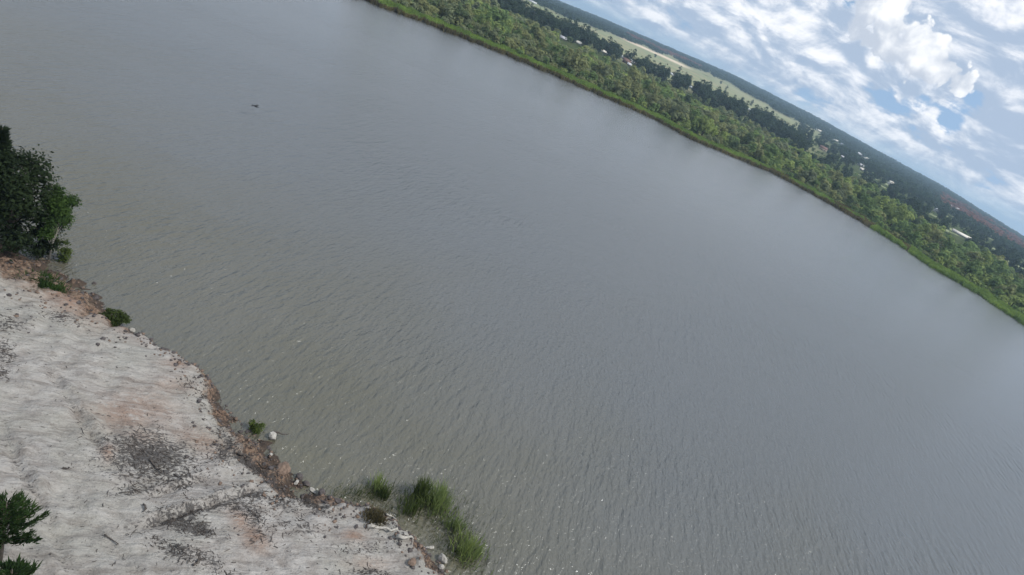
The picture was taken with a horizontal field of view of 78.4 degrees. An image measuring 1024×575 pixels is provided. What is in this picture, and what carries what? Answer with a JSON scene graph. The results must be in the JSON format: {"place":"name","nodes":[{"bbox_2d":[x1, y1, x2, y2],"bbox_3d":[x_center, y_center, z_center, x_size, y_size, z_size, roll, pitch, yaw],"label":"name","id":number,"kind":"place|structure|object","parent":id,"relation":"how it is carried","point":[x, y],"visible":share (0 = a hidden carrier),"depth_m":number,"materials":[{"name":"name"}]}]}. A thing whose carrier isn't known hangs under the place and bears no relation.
{"place":"outdoors","nodes":[
{"label":"outdoors","id":0,"kind":"place"},
{"bbox_2d":[0,240,442,574],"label":"sand bank","id":1,"kind":"structure","parent":0,"point":[39,415],"depth_m":33.05,"materials":[{"name":"beige sand"}]},
{"bbox_2d":[0,125,15,173],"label":"pine tree","id":2,"kind":"object","parent":1,"relation":"on","point":[4,136],"visible":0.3,"depth_m":42.13,"materials":[{"name":"green plant"}]},
{"bbox_2d":[0,554,42,574],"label":"pine tree","id":3,"kind":"object","parent":1,"relation":"on","point":[16,567],"visible":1,"depth_m":22.94,"materials":[{"name":"green plant"}]},
{"bbox_2d":[0,489,50,561],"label":"pine tree","id":4,"kind":"object","parent":1,"relation":"on","point":[13,516],"visible":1,"depth_m":24.64,"materials":[{"name":"green plant"}]},
{"bbox_2d":[0,144,62,261],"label":"oak tree","id":5,"kind":"object","parent":1,"relation":"on","point":[15,207],"visible":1,"depth_m":40.31,"materials":[{"name":"green plant"}]},
{"bbox_2d":[13,267,70,288],"bbox_3d":[-30.616,-0.439,40.931,3.203,0.452,3.527,-3,38,-48],"label":"bush","id":6,"kind":"object","parent":1,"relation":"on","point":[42,281],"visible":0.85,"depth_m":41.04,"materials":[{"name":"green plant"}]},
{"bbox_2d":[24,222,70,259],"bbox_3d":[-32.753,-3.453,44.028,2.552,3.524,3.228,20,25,-15],"label":"waterside bush","id":7,"kind":"object","parent":1,"relation":"on","point":[46,246],"visible":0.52,"depth_m":43.60,"materials":[{"name":"green plant"}]},
{"bbox_2d":[28,183,83,259],"bbox_3d":[-31.577,-4.326,43.336,2.686,6.474,3.229,27,24,0],"label":"birch tree","id":8,"kind":"object","parent":1,"relation":"on","point":[60,210],"visible":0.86,"depth_m":42.38,"materials":[{"name":"green plant"}]},
{"bbox_2d":[42,279,73,295],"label":"grass tuft","id":9,"kind":"object","parent":1,"relation":"on","point":[56,287],"visible":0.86,"depth_m":40.96,"materials":[{"name":"green plant"}]},
{"bbox_2d":[52,237,73,262],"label":"waterside bush","id":10,"kind":"object","parent":1,"relation":"on","point":[65,254],"visible":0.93,"depth_m":44.53,"materials":[{"name":"green plant"}]},
{"bbox_2d":[101,307,131,326],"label":"waterside bush","id":11,"kind":"object","parent":1,"relation":"on","point":[119,318],"visible":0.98,"depth_m":41.09,"materials":[{"name":"green plant"}]},
{"bbox_2d":[0,307,422,574],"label":"twig litter","id":12,"kind":"object","parent":1,"relation":"on","point":[201,509],"visible":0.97,"depth_m":33.02,"materials":[{"name":"brown wood"}]},
{"bbox_2d":[0,244,449,574],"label":"bank rubble","id":13,"kind":"object","parent":1,"relation":"on","point":[329,497],"visible":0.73,"depth_m":37.56,"materials":[{"name":"grey stone"}]},
{"bbox_2d":[247,418,265,434],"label":"waterside bush","id":14,"kind":"object","parent":1,"relation":"on","point":[254,426],"visible":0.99,"depth_m":39.09,"materials":[{"name":"green plant"}]},
{"bbox_2d":[269,431,276,439],"bbox_3d":[-15.021,9.375,39.393,0.513,0.658,0.533,27,24,0],"label":"boulder","id":15,"kind":"object","parent":1,"relation":"on","point":[272,435],"visible":1,"depth_m":39.20,"materials":[{"name":"white stone"}]},
{"bbox_2d":[277,461,290,475],"bbox_3d":[-13.497,10.707,37.108,0.797,0.683,1.096,33,25,14],"label":"boulder","id":16,"kind":"object","parent":1,"relation":"on","point":[284,468],"visible":0.87,"depth_m":36.89,"materials":[{"name":"brown stone"}]},
{"bbox_2d":[360,503,391,532],"bbox_3d":[-7.771,12.988,36.003,1.932,0.633,2.383,27,24,0],"label":"grass tuft","id":17,"kind":"object","parent":1,"relation":"on","point":[377,513],"visible":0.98,"depth_m":35.84,"materials":[{"name":"brown plant"}]},
{"bbox_2d":[367,519,397,531],"bbox_3d":[-7.338,13.607,35.487,1.748,0.321,0.629,23,24,-8],"label":"driftwood log","id":18,"kind":"object","parent":1,"relation":"on","point":[378,527],"visible":1,"depth_m":35.47,"materials":[{"name":"white wood"}]},
{"bbox_2d":[396,534,413,539],"bbox_3d":[-6.038,14.144,35.606,1.163,0.430,0.343,14,27,-27],"label":"driftwood log","id":19,"kind":"object","parent":1,"relation":"on","point":[400,536],"visible":1,"depth_m":35.41,"materials":[{"name":"white wood"}]},
{"bbox_2d":[0,0,1023,574],"bbox_3d":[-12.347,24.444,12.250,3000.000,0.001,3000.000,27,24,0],"label":"water","id":20,"kind":"structure","parent":0,"point":[560,326],"depth_m":72.54,"materials":[{"name":"grey liquid"}]},
{"bbox_2d":[365,467,391,493],"bbox_3d":[-8.344,12.080,39.388,1.724,1.580,1.456,35,25,17],"label":"reed clump","id":21,"kind":"object","parent":20,"relation":"in","point":[379,478],"visible":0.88,"depth_m":39.37,"materials":[{"name":"green plant"}]},
{"bbox_2d":[375,482,392,501],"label":"reed clump","id":22,"kind":"object","parent":20,"relation":"in","point":[383,492],"visible":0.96,"depth_m":39.05,"materials":[{"name":"green plant"}]},
{"bbox_2d":[396,487,426,523],"bbox_3d":[-6.182,13.644,38.896,2.425,1.213,2.917,27,24,0],"label":"reed clump","id":23,"kind":"object","parent":20,"relation":"in","point":[413,505],"visible":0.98,"depth_m":39.02,"materials":[{"name":"green plant"}]},
{"bbox_2d":[322,475,506,574],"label":"water weed","id":24,"kind":"object","parent":20,"relation":"on","point":[369,492],"visible":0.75,"depth_m":38.77,"materials":[{"name":"green plant"}]},
{"bbox_2d":[410,473,435,504],"bbox_3d":[-5.612,12.766,40.153,2.250,2.085,2.066,27,24,0],"label":"reed clump","id":25,"kind":"object","parent":20,"relation":"in","point":[421,484],"visible":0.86,"depth_m":39.99,"materials":[{"name":"green plant"}]},
{"bbox_2d":[408,474,461,529],"bbox_3d":[-4.385,13.367,40.424,4.346,1.896,4.270,38,27,24],"label":"reed clump","id":26,"kind":"object","parent":20,"relation":"in","point":[441,497],"visible":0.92,"depth_m":40.06,"materials":[{"name":"green plant"}]},
{"bbox_2d":[438,553,446,563],"bbox_3d":[-4.066,16.041,37.085,0.634,0.651,0.457,32,25,11],"label":"boulder","id":27,"kind":"object","parent":20,"relation":"in","point":[442,557],"visible":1,"depth_m":36.90,"materials":[{"name":"white stone"}]},
{"bbox_2d":[440,508,469,541],"bbox_3d":[-3.646,14.550,39.495,2.489,1.335,2.662,8,30,-36],"label":"reed clump","id":28,"kind":"object","parent":20,"relation":"in","point":[454,524],"visible":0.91,"depth_m":39.33,"materials":[{"name":"green plant"}]},
{"bbox_2d":[440,520,493,574],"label":"reed clump","id":29,"kind":"object","parent":20,"relation":"in","point":[470,543],"visible":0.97,"depth_m":38.04,"materials":[{"name":"green plant"}]},
{"bbox_2d":[367,0,1023,325],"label":"reed bed","id":30,"kind":"object","parent":20,"relation":"on","point":[461,32],"visible":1,"depth_m":287.45,"materials":[{"name":"green plant"}]},
{"bbox_2d":[366,0,1023,314],"bbox_3d":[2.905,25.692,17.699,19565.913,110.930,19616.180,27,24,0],"label":"ground","id":31,"kind":"structure","parent":0,"point":[643,51],"depth_m":1025.64,"materials":[{"name":"green plant"}]},
{"bbox_2d":[423,2,435,13],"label":"willow bush","id":32,"kind":"object","parent":31,"relation":"on","point":[428,7],"visible":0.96,"depth_m":265.21,"materials":[{"name":"green plant"}]},
{"bbox_2d":[436,0,445,15],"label":"willow bush","id":33,"kind":"object","parent":31,"relation":"on","point":[441,6],"visible":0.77,"depth_m":274.90,"materials":[{"name":"green plant"}]},
{"bbox_2d":[444,2,457,22],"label":"thorn bush","id":34,"kind":"object","parent":31,"relation":"on","point":[450,13],"visible":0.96,"depth_m":272.83,"materials":[{"name":"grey plant"}]},
{"bbox_2d":[453,5,469,24],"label":"hedge tree","id":35,"kind":"object","parent":31,"relation":"on","point":[462,11],"visible":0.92,"depth_m":274.39,"materials":[{"name":"green plant"}]},
{"bbox_2d":[461,13,472,24],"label":"thorn bush","id":36,"kind":"object","parent":31,"relation":"on","point":[468,19],"visible":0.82,"depth_m":276.71,"materials":[{"name":"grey plant"}]},
{"bbox_2d":[478,20,491,35],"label":"willow bush","id":37,"kind":"object","parent":31,"relation":"on","point":[484,25],"visible":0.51,"depth_m":284.51,"materials":[{"name":"green plant"}]},
{"bbox_2d":[479,10,494,27],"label":"alder bush","id":38,"kind":"object","parent":31,"relation":"on","point":[486,16],"visible":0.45,"depth_m":314.85,"materials":[{"name":"green plant"}]},
{"bbox_2d":[489,27,503,41],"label":"thorn bush","id":39,"kind":"object","parent":31,"relation":"on","point":[494,31],"visible":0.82,"depth_m":285.11,"materials":[{"name":"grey plant"}]},
{"bbox_2d":[500,19,513,31],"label":"willow tree","id":40,"kind":"object","parent":31,"relation":"on","point":[508,22],"visible":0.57,"depth_m":336.12,"materials":[{"name":"green plant"}]},
{"bbox_2d":[505,3,524,14],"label":"oak tree","id":41,"kind":"object","parent":31,"relation":"on","point":[513,9],"visible":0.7,"depth_m":493.01,"materials":[{"name":"green plant"}]},
{"bbox_2d":[510,22,523,34],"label":"willow bush","id":42,"kind":"object","parent":31,"relation":"on","point":[515,25],"visible":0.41,"depth_m":342.34,"materials":[{"name":"green plant"}]},
{"bbox_2d":[519,29,531,39],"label":"willow bush","id":43,"kind":"object","parent":31,"relation":"on","point":[526,34],"visible":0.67,"depth_m":323.07,"materials":[{"name":"green plant"}]},
{"bbox_2d":[523,45,539,54],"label":"willow bush","id":44,"kind":"object","parent":31,"relation":"on","point":[529,48],"visible":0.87,"depth_m":298.39,"materials":[{"name":"green plant"}]},
{"bbox_2d":[524,23,540,39],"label":"hedge tree","id":45,"kind":"object","parent":31,"relation":"on","point":[533,28],"visible":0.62,"depth_m":335.33,"materials":[{"name":"green plant"}]},
{"bbox_2d":[527,7,541,21],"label":"oak tree","id":46,"kind":"object","parent":31,"relation":"on","point":[534,18],"visible":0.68,"depth_m":507.39,"materials":[{"name":"green plant"}]},
{"bbox_2d":[532,26,545,45],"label":"willow bush","id":47,"kind":"object","parent":31,"relation":"on","point":[539,33],"visible":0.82,"depth_m":333.98,"materials":[{"name":"green plant"}]},
{"bbox_2d":[534,39,549,49],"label":"willow bush","id":48,"kind":"object","parent":31,"relation":"on","point":[543,44],"visible":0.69,"depth_m":318.83,"materials":[{"name":"green plant"}]},
{"bbox_2d":[542,15,559,28],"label":"oak tree","id":49,"kind":"object","parent":31,"relation":"on","point":[553,19],"visible":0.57,"depth_m":531.45,"materials":[{"name":"green plant"}]},
{"bbox_2d":[546,44,561,62],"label":"alder bush","id":50,"kind":"object","parent":31,"relation":"on","point":[556,49],"visible":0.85,"depth_m":306.78,"materials":[{"name":"green plant"}]},
{"bbox_2d":[563,52,581,74],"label":"willow bush","id":51,"kind":"object","parent":31,"relation":"on","point":[574,62],"visible":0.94,"depth_m":308.25,"materials":[{"name":"green plant"}]},
{"bbox_2d":[575,56,590,76],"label":"willow bush","id":52,"kind":"object","parent":31,"relation":"on","point":[582,61],"visible":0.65,"depth_m":310.80,"materials":[{"name":"green plant"}]},
{"bbox_2d":[579,33,591,45],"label":"oak tree","id":53,"kind":"object","parent":31,"relation":"on","point":[586,35],"visible":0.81,"depth_m":581.56,"materials":[{"name":"green plant"}]},
{"bbox_2d":[591,63,607,75],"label":"willow bush","id":54,"kind":"object","parent":31,"relation":"on","point":[600,65],"visible":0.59,"depth_m":358.95,"materials":[{"name":"green plant"}]},
{"bbox_2d":[600,65,610,76],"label":"thorn bush","id":55,"kind":"object","parent":31,"relation":"on","point":[606,70],"visible":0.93,"depth_m":348.05,"materials":[{"name":"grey plant"}]},
{"bbox_2d":[608,45,622,60],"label":"oak tree","id":56,"kind":"object","parent":31,"relation":"on","point":[611,52],"visible":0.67,"depth_m":570.49,"materials":[{"name":"green plant"}]},
{"bbox_2d":[610,64,622,77],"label":"hedge tree","id":57,"kind":"object","parent":31,"relation":"on","point":[616,72],"visible":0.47,"depth_m":364.24,"materials":[{"name":"green plant"}]},
{"bbox_2d":[611,78,625,91],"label":"willow bush","id":58,"kind":"object","parent":31,"relation":"on","point":[615,82],"visible":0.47,"depth_m":329.50,"materials":[{"name":"green plant"}]},
{"bbox_2d":[614,84,624,94],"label":"willow bush","id":59,"kind":"object","parent":31,"relation":"on","point":[620,88],"visible":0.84,"depth_m":321.08,"materials":[{"name":"green plant"}]},
{"bbox_2d":[621,76,630,88],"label":"willow bush","id":60,"kind":"object","parent":31,"relation":"on","point":[627,84],"visible":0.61,"depth_m":336.80,"materials":[{"name":"green plant"}]},
{"bbox_2d":[622,65,641,82],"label":"willow bush","id":61,"kind":"object","parent":31,"relation":"on","point":[636,73],"visible":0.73,"depth_m":370.16,"materials":[{"name":"green plant"}]},
{"bbox_2d":[629,82,642,100],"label":"willow bush","id":62,"kind":"object","parent":31,"relation":"on","point":[635,90],"visible":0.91,"depth_m":325.91,"materials":[{"name":"green plant"}]},
{"bbox_2d":[629,57,642,67],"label":"oak tree","id":63,"kind":"object","parent":31,"relation":"on","point":[635,61],"visible":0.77,"depth_m":574.08,"materials":[{"name":"green plant"}]},
{"bbox_2d":[642,80,660,99],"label":"willow bush","id":64,"kind":"object","parent":31,"relation":"on","point":[655,87],"visible":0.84,"depth_m":365.52,"materials":[{"name":"green plant"}]},
{"bbox_2d":[646,91,659,102],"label":"willow bush","id":65,"kind":"object","parent":31,"relation":"on","point":[651,98],"visible":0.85,"depth_m":345.62,"materials":[{"name":"green plant"}]},
{"bbox_2d":[657,98,666,111],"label":"thorn bush","id":66,"kind":"object","parent":31,"relation":"on","point":[661,101],"visible":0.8,"depth_m":340.26,"materials":[{"name":"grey plant"}]},
{"bbox_2d":[670,100,684,119],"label":"thorn bush","id":67,"kind":"object","parent":31,"relation":"on","point":[675,105],"visible":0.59,"depth_m":332.04,"materials":[{"name":"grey plant"}]},
{"bbox_2d":[672,102,689,122],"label":"thorn bush","id":68,"kind":"object","parent":31,"relation":"on","point":[685,108],"visible":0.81,"depth_m":329.89,"materials":[{"name":"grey plant"}]},
{"bbox_2d":[674,74,690,88],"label":"oak tree","id":69,"kind":"object","parent":31,"relation":"on","point":[680,81],"visible":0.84,"depth_m":590.53,"materials":[{"name":"green plant"}]},
{"bbox_2d":[689,108,701,122],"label":"alder bush","id":70,"kind":"object","parent":31,"relation":"on","point":[695,113],"visible":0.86,"depth_m":351.94,"materials":[{"name":"green plant"}]},
{"bbox_2d":[691,115,708,132],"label":"willow tree","id":71,"kind":"object","parent":31,"relation":"on","point":[703,118],"visible":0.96,"depth_m":327.94,"materials":[{"name":"green plant"}]},
{"bbox_2d":[698,89,707,101],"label":"oak tree","id":72,"kind":"object","parent":31,"relation":"on","point":[703,93],"visible":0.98,"depth_m":583.36,"materials":[{"name":"green plant"}]},
{"bbox_2d":[389,0,1023,312],"bbox_3d":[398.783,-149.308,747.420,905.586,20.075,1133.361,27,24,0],"label":"thicket","id":73,"kind":"object","parent":31,"relation":"on","point":[729,118],"visible":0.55,"depth_m":356.62,"materials":[{"name":"green plant"}]},
{"bbox_2d":[741,132,756,143],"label":"hedge tree","id":74,"kind":"object","parent":31,"relation":"on","point":[747,136],"visible":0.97,"depth_m":377.46,"materials":[{"name":"green plant"}]},
{"bbox_2d":[745,109,761,120],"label":"oak tree","id":75,"kind":"object","parent":31,"relation":"on","point":[756,112],"visible":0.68,"depth_m":603.25,"materials":[{"name":"green plant"}]},
{"bbox_2d":[753,149,763,157],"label":"willow bush","id":76,"kind":"object","parent":31,"relation":"on","point":[757,152],"visible":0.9,"depth_m":351.85,"materials":[{"name":"green plant"}]},
{"bbox_2d":[498,0,1023,276],"bbox_3d":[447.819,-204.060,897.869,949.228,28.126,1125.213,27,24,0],"label":"village wood","id":77,"kind":"object","parent":31,"relation":"on","point":[775,125],"visible":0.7,"depth_m":624.98,"materials":[{"name":"green plant"}]},
{"bbox_2d":[767,147,783,163],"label":"alder bush","id":78,"kind":"object","parent":31,"relation":"on","point":[775,160],"visible":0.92,"depth_m":356.37,"materials":[{"name":"green plant"}]},
{"bbox_2d":[532,0,1023,253],"bbox_3d":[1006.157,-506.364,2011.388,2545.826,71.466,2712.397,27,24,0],"label":"forest","id":79,"kind":"object","parent":31,"relation":"on","point":[899,169],"visible":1,"depth_m":1618.15,"materials":[{"name":"green plant"}]},
{"bbox_2d":[778,149,790,160],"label":"alder bush","id":80,"kind":"object","parent":31,"relation":"on","point":[786,154],"visible":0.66,"depth_m":383.12,"materials":[{"name":"green plant"}]},
{"bbox_2d":[789,139,806,149],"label":"oak tree","id":81,"kind":"object","parent":31,"relation":"on","point":[798,144],"visible":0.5,"depth_m":520.47,"materials":[{"name":"green plant"}]},
{"bbox_2d":[792,158,807,166],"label":"alder bush","id":82,"kind":"object","parent":31,"relation":"on","point":[796,164],"visible":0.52,"depth_m":391.06,"materials":[{"name":"green plant"}]},
{"bbox_2d":[798,157,812,167],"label":"willow tree","id":83,"kind":"object","parent":31,"relation":"on","point":[806,161],"visible":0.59,"depth_m":392.22,"materials":[{"name":"green plant"}]},
{"bbox_2d":[801,168,816,182],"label":"thorn bush","id":84,"kind":"object","parent":31,"relation":"on","point":[811,174],"visible":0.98,"depth_m":351.22,"materials":[{"name":"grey plant"}]},
{"bbox_2d":[830,172,843,189],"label":"willow bush","id":85,"kind":"object","parent":31,"relation":"on","point":[836,178],"visible":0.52,"depth_m":383.51,"materials":[{"name":"green plant"}]},
{"bbox_2d":[832,182,852,191],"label":"willow bush","id":86,"kind":"object","parent":31,"relation":"on","point":[845,186],"visible":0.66,"depth_m":372.45,"materials":[{"name":"green plant"}]},
{"bbox_2d":[849,184,861,196],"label":"willow tree","id":87,"kind":"object","parent":31,"relation":"on","point":[857,189],"visible":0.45,"depth_m":377.58,"materials":[{"name":"green plant"}]},
{"bbox_2d":[855,187,865,199],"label":"alder bush","id":88,"kind":"object","parent":31,"relation":"on","point":[862,194],"visible":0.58,"depth_m":380.12,"materials":[{"name":"green plant"}]},
{"bbox_2d":[858,194,875,208],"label":"alder bush","id":89,"kind":"object","parent":31,"relation":"on","point":[867,198],"visible":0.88,"depth_m":355.47,"materials":[{"name":"green plant"}]},
{"bbox_2d":[871,196,891,212],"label":"willow tree","id":90,"kind":"object","parent":31,"relation":"on","point":[884,199],"visible":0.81,"depth_m":370.22,"materials":[{"name":"green plant"}]},
{"bbox_2d":[885,203,909,225],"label":"willow tree","id":91,"kind":"object","parent":31,"relation":"on","point":[902,212],"visible":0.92,"depth_m":357.17,"materials":[{"name":"green plant"}]},
{"bbox_2d":[890,222,904,231],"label":"alder bush","id":92,"kind":"object","parent":31,"relation":"on","point":[897,229],"visible":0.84,"depth_m":324.41,"materials":[{"name":"green plant"}]},
{"bbox_2d":[896,225,913,238],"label":"alder bush","id":93,"kind":"object","parent":31,"relation":"on","point":[908,229],"visible":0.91,"depth_m":319.90,"materials":[{"name":"green plant"}]},
{"bbox_2d":[914,224,932,238],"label":"willow tree","id":94,"kind":"object","parent":31,"relation":"on","point":[924,230],"visible":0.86,"depth_m":340.02,"materials":[{"name":"green plant"}]},
{"bbox_2d":[927,230,948,250],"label":"willow bush","id":95,"kind":"object","parent":31,"relation":"on","point":[937,235],"visible":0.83,"depth_m":329.07,"materials":[{"name":"green plant"}]},
{"bbox_2d":[933,237,957,249],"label":"alder bush","id":96,"kind":"object","parent":31,"relation":"on","point":[951,243],"visible":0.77,"depth_m":326.31,"materials":[{"name":"green plant"}]},
{"bbox_2d":[952,228,970,238],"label":"greenhouse","id":97,"kind":"object","parent":31,"relation":"on","point":[959,233],"visible":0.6,"depth_m":590.17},
{"bbox_2d":[962,259,982,275],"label":"alder bush","id":98,"kind":"object","parent":31,"relation":"on","point":[968,268],"visible":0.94,"depth_m":293.00,"materials":[{"name":"green plant"}]},
{"bbox_2d":[965,251,984,261],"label":"willow bush","id":99,"kind":"object","parent":31,"relation":"on","point":[973,255],"visible":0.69,"depth_m":334.19,"materials":[{"name":"green plant"}]},
{"bbox_2d":[974,251,993,265],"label":"willow tree","id":100,"kind":"object","parent":31,"relation":"on","point":[988,258],"visible":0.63,"depth_m":335.51,"materials":[{"name":"green plant"}]},
{"bbox_2d":[987,277,1001,288],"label":"alder bush","id":101,"kind":"object","parent":31,"relation":"on","point":[994,281],"visible":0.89,"depth_m":285.18,"materials":[{"name":"green plant"}]},
{"bbox_2d":[988,263,1010,277],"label":"alder bush","id":102,"kind":"object","parent":31,"relation":"on","point":[1003,269],"visible":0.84,"depth_m":327.23,"materials":[{"name":"green plant"}]},
{"bbox_2d":[996,283,1016,299],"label":"willow bush","id":103,"kind":"object","parent":31,"relation":"on","point":[1010,289],"visible":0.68,"depth_m":279.82,"materials":[{"name":"green plant"}]},
{"bbox_2d":[1003,275,1012,284],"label":"willow tree","id":104,"kind":"object","parent":31,"relation":"on","point":[1006,278],"visible":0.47,"depth_m":323.78,"materials":[{"name":"green plant"}]},
{"bbox_2d":[1006,282,1023,294],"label":"alder bush","id":105,"kind":"object","parent":31,"relation":"on","point":[1020,289],"visible":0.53,"depth_m":281.39,"materials":[{"name":"green plant"}]},
{"bbox_2d":[1007,293,1023,306],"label":"willow tree","id":106,"kind":"object","parent":31,"relation":"on","point":[1017,296],"visible":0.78,"depth_m":273.00,"materials":[{"name":"green plant"}]},
{"bbox_2d":[560,0,1023,235],"label":"sky","id":107,"kind":"structure","parent":0,"point":[935,87],"materials":[{"name":"blue"}]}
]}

